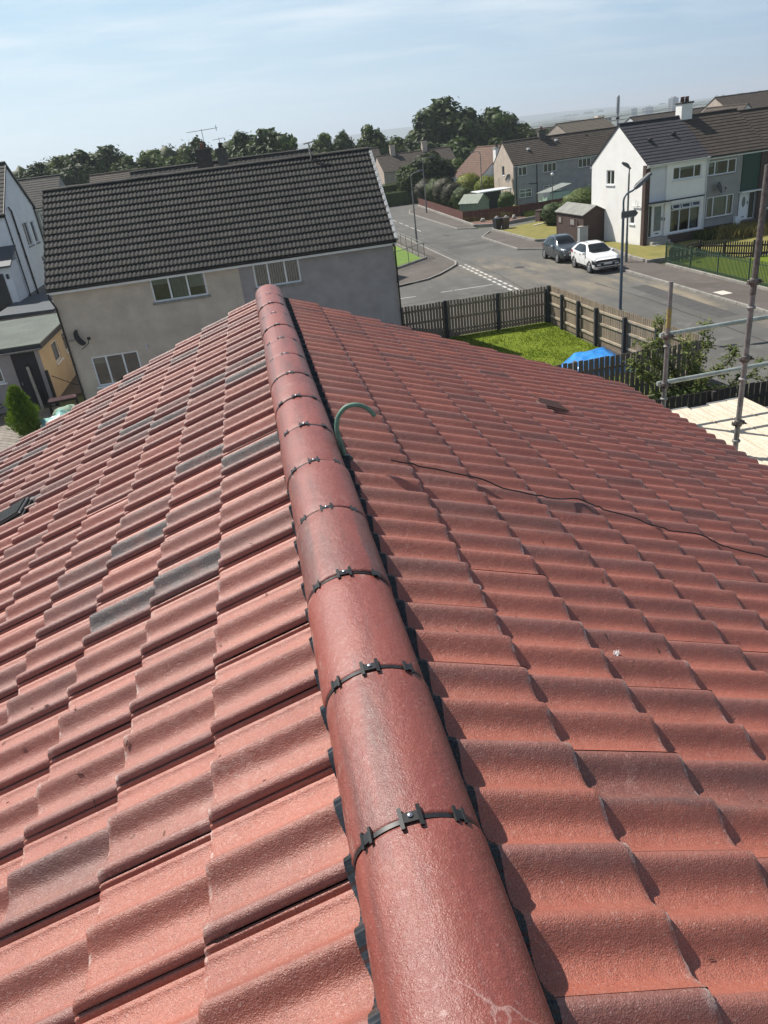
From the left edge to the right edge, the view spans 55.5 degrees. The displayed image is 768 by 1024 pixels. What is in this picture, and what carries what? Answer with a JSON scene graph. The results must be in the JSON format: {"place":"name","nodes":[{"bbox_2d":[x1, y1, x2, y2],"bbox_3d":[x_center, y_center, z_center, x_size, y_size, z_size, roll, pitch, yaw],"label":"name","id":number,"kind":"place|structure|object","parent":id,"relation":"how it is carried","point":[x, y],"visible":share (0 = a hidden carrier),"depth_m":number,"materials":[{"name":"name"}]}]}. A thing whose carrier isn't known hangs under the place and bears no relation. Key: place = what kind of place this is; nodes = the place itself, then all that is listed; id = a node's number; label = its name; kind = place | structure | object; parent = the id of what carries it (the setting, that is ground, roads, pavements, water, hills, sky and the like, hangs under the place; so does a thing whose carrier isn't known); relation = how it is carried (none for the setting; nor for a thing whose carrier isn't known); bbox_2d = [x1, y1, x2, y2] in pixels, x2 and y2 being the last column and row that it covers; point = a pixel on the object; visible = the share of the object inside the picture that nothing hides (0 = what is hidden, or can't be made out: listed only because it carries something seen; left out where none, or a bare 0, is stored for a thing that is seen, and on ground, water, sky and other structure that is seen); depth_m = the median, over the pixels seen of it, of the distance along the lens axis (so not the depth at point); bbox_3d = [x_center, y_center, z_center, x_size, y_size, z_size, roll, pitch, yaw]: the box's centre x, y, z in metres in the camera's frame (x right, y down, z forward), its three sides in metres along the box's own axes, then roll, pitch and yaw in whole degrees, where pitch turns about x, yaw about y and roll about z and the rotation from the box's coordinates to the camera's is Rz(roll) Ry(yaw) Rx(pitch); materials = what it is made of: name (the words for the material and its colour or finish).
{"place":"outdoors","nodes":[
{"label":"outdoors","id":0,"kind":"place"},
{"bbox_2d":[0,161,45,295],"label":"white gable house","id":1,"kind":"structure","parent":0,"point":[20,228],"depth_m":43.44,"materials":[{"name":"white paint"}]},
{"bbox_2d":[0,403,79,450],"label":"paving","id":2,"kind":"structure","parent":0,"point":[9,438],"depth_m":27.79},
{"bbox_2d":[2,383,43,436],"bbox_3d":[-13.323,-3.745,26.750,1.450,1.985,1.360,-11,27,-6],"label":"golden conifer","id":3,"kind":"object","parent":2,"relation":"on","point":[22,408],"visible":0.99,"depth_m":26.58,"materials":[{"name":"green plant"}]},
{"bbox_2d":[46,394,78,414],"bbox_3d":[-12.905,-4.356,29.404,1.200,0.560,0.500,-14,28,-13],"label":"garden bench","id":4,"kind":"object","parent":2,"relation":"on","point":[60,399],"visible":0.92,"depth_m":29.18,"materials":[{"name":"wood"}]},
{"bbox_2d":[17,174,66,238],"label":"terraced house","id":5,"kind":"structure","parent":0,"point":[33,187],"depth_m":60.18,"materials":[{"name":"white tile"}]},
{"bbox_2d":[0,90,767,415],"bbox_3d":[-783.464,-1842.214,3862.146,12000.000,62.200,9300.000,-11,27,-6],"label":"ground","id":6,"kind":"structure","parent":0,"point":[624,114],"depth_m":2204.35,"materials":[{"name":"green plant"}]},
{"bbox_2d":[0,245,27,311],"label":"entrance porch","id":7,"kind":"object","parent":6,"relation":"on","point":[12,288],"visible":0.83,"depth_m":40.73,"materials":[{"name":"white paint"}]},
{"bbox_2d":[0,274,12,311],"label":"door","id":8,"kind":"structure","parent":7,"relation":"in","point":[5,298],"depth_m":40.67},
{"bbox_2d":[0,293,55,321],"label":"slate garage","id":9,"kind":"structure","parent":6,"relation":"on","point":[35,305],"depth_m":38.46,"materials":[{"name":"grey"}]},
{"bbox_2d":[15,161,56,178],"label":"oak tree","id":10,"kind":"object","parent":6,"relation":"on","point":[37,170],"visible":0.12,"depth_m":101.39,"materials":[{"name":"green plant"}]},
{"bbox_2d":[0,313,75,413],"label":"garage extension","id":11,"kind":"object","parent":6,"relation":"on","point":[37,345],"visible":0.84,"depth_m":30.25,"materials":[{"name":"beige concrete"}]},
{"bbox_2d":[10,351,51,406],"bbox_3d":[-14.433,-5.411,29.860,0.940,2.360,0.090,-11,27,-6],"label":"door","id":12,"kind":"structure","parent":11,"relation":"in","point":[20,361],"depth_m":29.77,"materials":[{"name":"wood"}]},
{"bbox_2d":[47,154,68,174],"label":"ash tree","id":13,"kind":"object","parent":6,"relation":"on","point":[57,167],"visible":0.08,"depth_m":102.77,"materials":[{"name":"green plant"}]},
{"bbox_2d":[59,148,106,185],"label":"oak tree","id":14,"kind":"object","parent":6,"relation":"on","point":[77,169],"visible":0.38,"depth_m":100.84,"materials":[{"name":"green plant"}]},
{"bbox_2d":[86,144,133,172],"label":"lime tree","id":15,"kind":"object","parent":6,"relation":"on","point":[105,156],"visible":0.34,"depth_m":102.79,"materials":[{"name":"green plant"}]},
{"bbox_2d":[89,167,146,182],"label":"terraced house","id":16,"kind":"structure","parent":6,"relation":"on","point":[115,175],"depth_m":68.69,"materials":[{"name":"brown tile"}]},
{"bbox_2d":[106,155,151,171],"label":"oak tree","id":17,"kind":"object","parent":6,"relation":"on","point":[125,162],"visible":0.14,"depth_m":101.87,"materials":[{"name":"green plant"}]},
{"bbox_2d":[136,149,166,168],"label":"ash tree","id":18,"kind":"object","parent":6,"relation":"on","point":[155,158],"visible":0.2,"depth_m":104.45,"materials":[{"name":"green plant"}]},
{"bbox_2d":[12,134,396,175],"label":"background wood","id":19,"kind":"object","parent":6,"relation":"on","point":[166,152],"depth_m":120.93,"materials":[{"name":"green plant"}]},
{"bbox_2d":[129,142,313,177],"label":"semi detached house","id":20,"kind":"structure","parent":6,"relation":"on","point":[203,157],"depth_m":46.32,"materials":[{"name":"tile"}]},
{"bbox_2d":[42,141,402,400],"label":"semi detached house","id":21,"kind":"structure","parent":6,"relation":"on","point":[158,264],"depth_m":27.45,"materials":[{"name":"black tile"}]},
{"bbox_2d":[91,350,141,388],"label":"window","id":22,"kind":"structure","parent":21,"relation":"in","point":[110,369],"depth_m":29.17,"materials":[{"name":"white plastic"}]},
{"bbox_2d":[149,273,210,304],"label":"window","id":23,"kind":"structure","parent":21,"relation":"in","point":[194,285],"depth_m":27.09,"materials":[{"name":"white plastic"}]},
{"bbox_2d":[252,259,303,290],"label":"window","id":24,"kind":"structure","parent":21,"relation":"in","point":[283,272],"depth_m":27.52,"materials":[{"name":"white plastic"}]},
{"bbox_2d":[224,130,256,158],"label":"oak tree","id":25,"kind":"object","parent":6,"relation":"on","point":[240,141],"visible":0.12,"depth_m":105.95,"materials":[{"name":"green plant"}]},
{"bbox_2d":[244,127,297,155],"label":"lime tree","id":26,"kind":"object","parent":6,"relation":"on","point":[269,140],"visible":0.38,"depth_m":103.87,"materials":[{"name":"green plant"}]},
{"bbox_2d":[310,132,334,153],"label":"ash tree","id":27,"kind":"object","parent":6,"relation":"on","point":[322,143],"visible":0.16,"depth_m":116.22,"materials":[{"name":"green plant"}]},
{"bbox_2d":[333,129,357,150],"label":"oak tree","id":28,"kind":"object","parent":6,"relation":"on","point":[342,140],"visible":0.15,"depth_m":115.34,"materials":[{"name":"green plant"}]},
{"bbox_2d":[357,124,389,154],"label":"ash tree","id":29,"kind":"object","parent":6,"relation":"on","point":[371,137],"visible":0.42,"depth_m":116.45,"materials":[{"name":"green plant"}]},
{"bbox_2d":[0,284,767,1023],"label":"red tiled house","id":30,"kind":"structure","parent":6,"relation":"on","point":[232,578],"depth_m":2.09,"materials":[{"name":"tile"}]},
{"bbox_2d":[334,402,376,460],"bbox_3d":[-0.119,-0.344,3.269,0.195,0.308,0.062,-11,27,-6],"label":"swan neck tube","id":31,"kind":"object","parent":30,"relation":"on","point":[343,409],"visible":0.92,"depth_m":3.22,"materials":[{"name":"green plastic"}]},
{"bbox_2d":[391,460,767,557],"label":"black cable","id":32,"kind":"object","parent":30,"relation":"on","point":[581,500],"visible":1,"depth_m":3.58,"materials":[{"name":"plastic"}]},
{"bbox_2d":[385,189,411,206],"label":"garden hedge","id":33,"kind":"object","parent":6,"relation":"on","point":[399,198],"visible":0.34,"depth_m":96.85,"materials":[{"name":"green plant"}]},
{"bbox_2d":[395,162,434,191],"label":"oak tree","id":34,"kind":"object","parent":6,"relation":"on","point":[404,176],"visible":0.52,"depth_m":96.34,"materials":[{"name":"green plant"}]},
{"bbox_2d":[375,141,455,192],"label":"row house","id":35,"kind":"structure","parent":6,"relation":"on","point":[390,164],"depth_m":105.17,"materials":[{"name":"brown tile"}]},
{"bbox_2d":[402,116,445,151],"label":"oak tree","id":36,"kind":"object","parent":6,"relation":"on","point":[413,142],"visible":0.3,"depth_m":116.55,"materials":[{"name":"green plant"}]},
{"bbox_2d":[411,150,455,181],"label":"oak tree","id":37,"kind":"object","parent":6,"relation":"on","point":[441,168],"visible":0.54,"depth_m":95.80,"materials":[{"name":"green plant"}]},
{"bbox_2d":[408,96,476,143],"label":"lime tree","id":38,"kind":"object","parent":6,"relation":"on","point":[445,117],"visible":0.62,"depth_m":116.47,"materials":[{"name":"green plant"}]},
{"bbox_2d":[443,136,478,162],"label":"oak tree","id":39,"kind":"object","parent":6,"relation":"on","point":[460,149],"visible":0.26,"depth_m":108.08,"materials":[{"name":"green plant"}]},
{"bbox_2d":[452,143,499,181],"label":"bungalow","id":40,"kind":"object","parent":6,"relation":"on","point":[471,163],"visible":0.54,"depth_m":91.85,"materials":[{"name":"brown tile"}]},
{"bbox_2d":[418,205,534,227],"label":"edging wall","id":41,"kind":"structure","parent":6,"relation":"on","point":[491,224],"depth_m":67.20,"materials":[{"name":"brick"}]},
{"bbox_2d":[449,106,504,147],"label":"oak tree","id":42,"kind":"object","parent":6,"relation":"on","point":[480,136],"visible":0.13,"depth_m":117.52,"materials":[{"name":"green plant"}]},
{"bbox_2d":[474,175,493,190],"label":"shrub","id":43,"kind":"object","parent":6,"relation":"on","point":[487,182],"visible":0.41,"depth_m":85.66,"materials":[{"name":"green plant"}]},
{"bbox_2d":[478,106,520,140],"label":"lime tree","id":44,"kind":"object","parent":6,"relation":"on","point":[505,125],"visible":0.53,"depth_m":119.49,"materials":[{"name":"green plant"}]},
{"bbox_2d":[511,122,536,139],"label":"ash tree","id":45,"kind":"object","parent":6,"relation":"on","point":[525,132],"visible":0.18,"depth_m":120.78,"materials":[{"name":"green plant"}]},
{"bbox_2d":[558,184,591,207],"bbox_3d":[16.272,-25.074,59.651,4.368,3.072,3.924,-20,30,-23],"label":"shrub","id":46,"kind":"object","parent":6,"relation":"on","point":[583,195],"visible":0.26,"depth_m":58.36,"materials":[{"name":"green plant"}]},
{"bbox_2d":[555,202,605,241],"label":"garden shed","id":47,"kind":"structure","parent":6,"relation":"on","point":[571,217],"depth_m":51.46,"materials":[{"name":"brown brick"}]},
{"bbox_2d":[409,90,761,138],"bbox_3d":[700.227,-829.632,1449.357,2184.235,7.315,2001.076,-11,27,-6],"label":"distant woods","id":48,"kind":"object","parent":6,"relation":"on","point":[599,111],"visible":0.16,"depth_m":1229.48,"materials":[{"name":"plant"}]},
{"bbox_2d":[545,285,698,381],"bbox_3d":[8.572,-7.082,28.070,0.330,1.679,10.908,-12,27,-9],"label":"timber fence","id":49,"kind":"object","parent":6,"relation":"on","point":[596,324],"visible":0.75,"depth_m":28.35,"materials":[{"name":"brown wood"}]},
{"bbox_2d":[481,231,767,313],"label":"kerb","id":50,"kind":"structure","parent":6,"relation":"on","point":[698,291],"depth_m":36.49,"materials":[{"name":"concrete"}]},
{"bbox_2d":[557,339,701,394],"bbox_3d":[7.003,-4.178,22.966,6.400,1.539,0.165,-11,27,-7],"label":"timber fence","id":51,"kind":"object","parent":6,"relation":"on","point":[597,367],"visible":0.31,"depth_m":22.84,"materials":[{"name":"black wood"}]},
{"bbox_2d":[623,313,767,402],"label":"apple tree","id":52,"kind":"object","parent":6,"relation":"on","point":[693,369],"visible":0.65,"depth_m":21.40,"materials":[{"name":"green plant"}]},
{"bbox_2d":[654,383,738,405],"bbox_3d":[9.218,-3.130,21.380,3.466,1.250,1.648,-11,27,-6],"label":"garden shrub","id":53,"kind":"object","parent":6,"relation":"on","point":[690,390],"visible":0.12,"depth_m":21.41,"materials":[{"name":"green plant"}]},
{"bbox_2d":[656,164,767,450],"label":"scaffold","id":54,"kind":"object","parent":6,"relation":"on","point":[753,282],"visible":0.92,"depth_m":6.89,"materials":[{"name":"silver metal"}]},
{"bbox_2d":[671,406,767,464],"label":"scaffold board","id":55,"kind":"object","parent":54,"relation":"on","point":[751,450],"visible":0.59,"depth_m":7.54,"materials":[{"name":"beige wood"}]},
{"bbox_2d":[690,405,767,451],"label":"scaffold board","id":56,"kind":"object","parent":54,"relation":"on","point":[747,433],"visible":0.87,"depth_m":7.67,"materials":[{"name":"wood"}]},
{"bbox_2d":[706,400,767,435],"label":"scaffold board","id":57,"kind":"object","parent":54,"relation":"on","point":[750,419],"visible":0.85,"depth_m":7.89,"materials":[{"name":"wood"}]},
{"bbox_2d":[725,397,767,421],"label":"scaffold board","id":58,"kind":"object","parent":54,"relation":"on","point":[755,409],"visible":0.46,"depth_m":8.04,"materials":[{"name":"wood"}]},
{"bbox_2d":[665,263,767,290],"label":"edging wall","id":59,"kind":"structure","parent":6,"relation":"on","point":[733,280],"depth_m":36.91,"materials":[{"name":"concrete"}]},
{"bbox_2d":[665,241,767,286],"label":"green railings","id":60,"kind":"object","parent":59,"relation":"on","point":[679,250],"visible":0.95,"depth_m":37.03,"materials":[{"name":"green metal"}]},
{"bbox_2d":[669,240,767,260],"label":"picket fence","id":61,"kind":"object","parent":6,"relation":"on","point":[718,245],"visible":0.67,"depth_m":41.11,"materials":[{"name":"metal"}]},
{"bbox_2d":[683,108,767,229],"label":"grey terrace house","id":62,"kind":"structure","parent":6,"relation":"on","point":[733,143],"depth_m":47.82,"materials":[{"name":"white tile"}]},
{"bbox_2d":[685,193,733,226],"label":"window","id":63,"kind":"structure","parent":62,"relation":"in","point":[719,206],"depth_m":48.29,"materials":[{"name":"white plastic"}]},
{"bbox_2d":[687,158,737,177],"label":"window","id":64,"kind":"structure","parent":62,"relation":"in","point":[728,166],"depth_m":47.57,"materials":[{"name":"white plastic"}]},
{"bbox_2d":[737,192,748,219],"bbox_3d":[23.937,-20.382,48.664,0.720,1.700,0.110,-14,28,-13],"label":"door","id":65,"kind":"structure","parent":62,"relation":"in","point":[743,197],"depth_m":48.62,"materials":[{"name":"white plastic"}]},
{"bbox_2d":[0,0,767,171],"label":"sky","id":66,"kind":"structure","parent":0,"point":[136,76],"materials":[{"name":"blue"}]},
{"bbox_2d":[61,298,736,395],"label":"pavement","id":67,"kind":"structure","parent":0,"point":[71,388],"depth_m":34.39,"materials":[{"name":"concrete"}]},
{"bbox_2d":[619,172,651,309],"bbox_3d":[9.615,-9.754,28.111,1.272,5.926,0.220,-16,28,-17],"label":"street lamp","id":68,"kind":"object","parent":67,"relation":"on","point":[640,182],"visible":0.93,"depth_m":27.52,"materials":[{"name":"metal"}]},
{"bbox_2d":[396,234,456,286],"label":"pavement","id":69,"kind":"structure","parent":0,"point":[433,263],"depth_m":50.04,"materials":[{"name":"concrete"}]},
{"bbox_2d":[410,207,475,227],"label":"pavement","id":70,"kind":"structure","parent":0,"point":[431,215],"depth_m":76.74,"materials":[{"name":"concrete"}]},
{"bbox_2d":[297,107,643,149],"bbox_3d":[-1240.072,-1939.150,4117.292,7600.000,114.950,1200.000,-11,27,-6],"label":"hills","id":71,"kind":"structure","parent":0,"point":[403,132],"depth_m":4102.39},
{"bbox_2d":[458,193,489,216],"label":"garden shed","id":72,"kind":"structure","parent":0,"point":[472,202],"depth_m":74.22,"materials":[{"name":"green wood"}]},
{"bbox_2d":[499,221,556,238],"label":"lawn","id":73,"kind":"structure","parent":0,"point":[540,231],"depth_m":60.16,"materials":[{"name":"plant"}]},
{"bbox_2d":[539,202,559,224],"bbox_3d":[14.314,-24.986,61.265,2.494,2.022,2.219,5,29,23],"label":"shrub","id":74,"kind":"object","parent":73,"relation":"on","point":[548,214],"visible":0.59,"depth_m":60.61,"materials":[{"name":"green plant"}]},
{"bbox_2d":[447,322,659,393],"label":"lawn","id":75,"kind":"structure","parent":0,"point":[552,359],"depth_m":30.46,"materials":[{"name":"green plant"}]},
{"bbox_2d":[400,285,550,337],"bbox_3d":[3.919,-8.726,32.464,7.194,1.660,0.205,-10,27,-5],"label":"timber fence","id":76,"kind":"object","parent":75,"relation":"on","point":[498,316],"visible":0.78,"depth_m":32.51,"materials":[{"name":"brown wood"}]},
{"bbox_2d":[562,347,620,375],"bbox_3d":[7.479,-5.398,26.159,2.790,0.627,2.000,-11,27,-6],"label":"tarpaulin","id":77,"kind":"object","parent":75,"relation":"on","point":[593,353],"visible":0.41,"depth_m":26.08,"materials":[{"name":"plastic"}]},
{"bbox_2d":[493,126,616,205],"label":"grey street house","id":78,"kind":"structure","parent":0,"point":[530,165],"depth_m":79.70,"materials":[{"name":"grey paint"}]},
{"bbox_2d":[389,202,767,393],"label":"road","id":79,"kind":"structure","parent":0,"point":[537,270],"depth_m":41.41,"materials":[{"name":"grey asphalt"}]},
{"bbox_2d":[542,233,579,262],"bbox_3d":[11.473,-16.997,46.896,1.932,1.546,3.585,-10,27,-5],"label":"parked car","id":80,"kind":"object","parent":79,"relation":"on","point":[557,247],"visible":0.83,"depth_m":46.21,"materials":[{"name":"paint"}]},
{"bbox_2d":[571,239,619,273],"bbox_3d":[12.392,-15.073,42.906,1.930,1.563,3.739,-10,27,-5],"label":"parked car","id":81,"kind":"object","parent":79,"relation":"on","point":[591,256],"visible":1,"depth_m":42.08,"materials":[{"name":"white paint"}]},
{"bbox_2d":[631,285,738,317],"bbox_3d":[13.812,-9.948,34.175,0.900,0.001,8.012,-10,27,-6],"label":"trench patch","id":82,"kind":"object","parent":79,"relation":"on","point":[696,305],"visible":1,"depth_m":33.45,"materials":[{"name":"asphalt"}]},
{"bbox_2d":[655,380,767,408],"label":"timber fence","id":83,"kind":"object","parent":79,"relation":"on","point":[754,395],"visible":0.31,"depth_m":19.05,"materials":[{"name":"black wood"}]},
{"bbox_2d":[546,117,614,135],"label":"hipped house","id":84,"kind":"structure","parent":0,"point":[580,125],"depth_m":109.62,"materials":[{"name":"tile"}]},
{"bbox_2d":[483,231,767,309],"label":"pavement","id":85,"kind":"structure","parent":0,"point":[712,285],"depth_m":37.81,"materials":[{"name":"concrete"}]},
{"bbox_2d":[622,162,630,261],"bbox_3d":[13.882,-17.223,42.096,0.543,5.459,0.220,-7,27,1],"label":"street lamp","id":86,"kind":"object","parent":85,"relation":"on","point":[625,164],"visible":1,"depth_m":42.19,"materials":[{"name":"metal"}]},
{"bbox_2d":[600,240,668,258],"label":"lawn","id":87,"kind":"structure","parent":0,"point":[650,252],"depth_m":46.00,"materials":[{"name":"plant"}]},
{"bbox_2d":[590,96,710,245],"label":"white corner house","id":88,"kind":"structure","parent":0,"point":[668,152],"depth_m":47.21,"materials":[{"name":"paint"}]},
{"bbox_2d":[651,204,662,236],"bbox_3d":[17.691,-18.865,47.263,0.800,1.960,0.110,-14,28,-13],"label":"door","id":89,"kind":"structure","parent":88,"relation":"in","point":[657,210],"depth_m":47.25,"materials":[{"name":"white plastic"}]},
{"bbox_2d":[651,200,700,237],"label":"window","id":90,"kind":"structure","parent":88,"relation":"in","point":[677,217],"depth_m":48.12,"materials":[{"name":"white plastic"}]},
{"bbox_2d":[672,163,702,181],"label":"window","id":91,"kind":"structure","parent":88,"relation":"in","point":[681,172],"depth_m":46.63,"materials":[{"name":"white plastic"}]},
{"bbox_2d":[625,107,703,121],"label":"distant house","id":92,"kind":"structure","parent":0,"point":[657,115],"depth_m":110.75,"materials":[{"name":"brown tile"}]},
{"bbox_2d":[676,233,767,257],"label":"lawn","id":93,"kind":"structure","parent":0,"point":[746,239],"depth_m":45.52,"materials":[{"name":"plant"}]},
{"bbox_2d":[680,255,767,286],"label":"lawn","id":94,"kind":"structure","parent":0,"point":[762,258],"depth_m":39.18,"materials":[{"name":"plant"}]},
{"bbox_2d":[692,218,767,240],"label":"weeds","id":95,"kind":"object","parent":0,"point":[696,235],"visible":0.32,"depth_m":47.40,"materials":[{"name":"plant"}]},
{"bbox_2d":[699,90,767,112],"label":"distant house","id":96,"kind":"structure","parent":0,"point":[757,99],"depth_m":104.15,"materials":[{"name":"brown tile"}]},
{"bbox_2d":[699,219,767,241],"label":"tall grass","id":97,"kind":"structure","parent":0,"point":[739,231],"depth_m":46.37,"materials":[{"name":"plant"}]},
{"bbox_2d":[738,106,767,219],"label":"brick terrace house","id":98,"kind":"structure","parent":0,"point":[756,118],"depth_m":48.81,"materials":[{"name":"brown tile"}]},
{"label":"lawn","id":99,"kind":"structure","parent":0,"visible":0},
{"bbox_2d":[431,177,451,205],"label":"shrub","id":100,"kind":"object","parent":99,"relation":"on","point":[438,185],"visible":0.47,"depth_m":86.12,"materials":[{"name":"green plant"}]},
{"bbox_2d":[440,180,461,207],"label":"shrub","id":101,"kind":"object","parent":99,"relation":"on","point":[448,189],"visible":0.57,"depth_m":83.28,"materials":[{"name":"green plant"}]},
{"bbox_2d":[450,185,473,209],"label":"clipped hedge","id":102,"kind":"object","parent":99,"relation":"on","point":[458,193],"visible":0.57,"depth_m":80.57,"materials":[{"name":"green plant"}]},
{"bbox_2d":[455,171,479,190],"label":"shrub","id":103,"kind":"object","parent":99,"relation":"on","point":[469,180],"visible":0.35,"depth_m":87.89,"materials":[{"name":"green plant"}]},
{"bbox_2d":[418,198,562,221],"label":"timber fence","id":104,"kind":"object","parent":99,"relation":"on","point":[453,212],"visible":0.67,"depth_m":70.72,"materials":[{"name":"wood"}]},
{"bbox_2d":[471,187,511,208],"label":"carport","id":105,"kind":"object","parent":99,"relation":"on","point":[492,194],"visible":0.57,"depth_m":78.49,"materials":[{"name":"white plastic"}]},
{"bbox_2d":[497,191,514,207],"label":"shrub","id":106,"kind":"object","parent":99,"relation":"on","point":[505,199],"visible":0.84,"depth_m":74.83,"materials":[{"name":"green plant"}]},
{"bbox_2d":[537,183,571,201],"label":"greenhouse","id":107,"kind":"object","parent":99,"relation":"on","point":[557,193],"visible":0.59,"depth_m":74.35,"materials":[{"name":"glass"}]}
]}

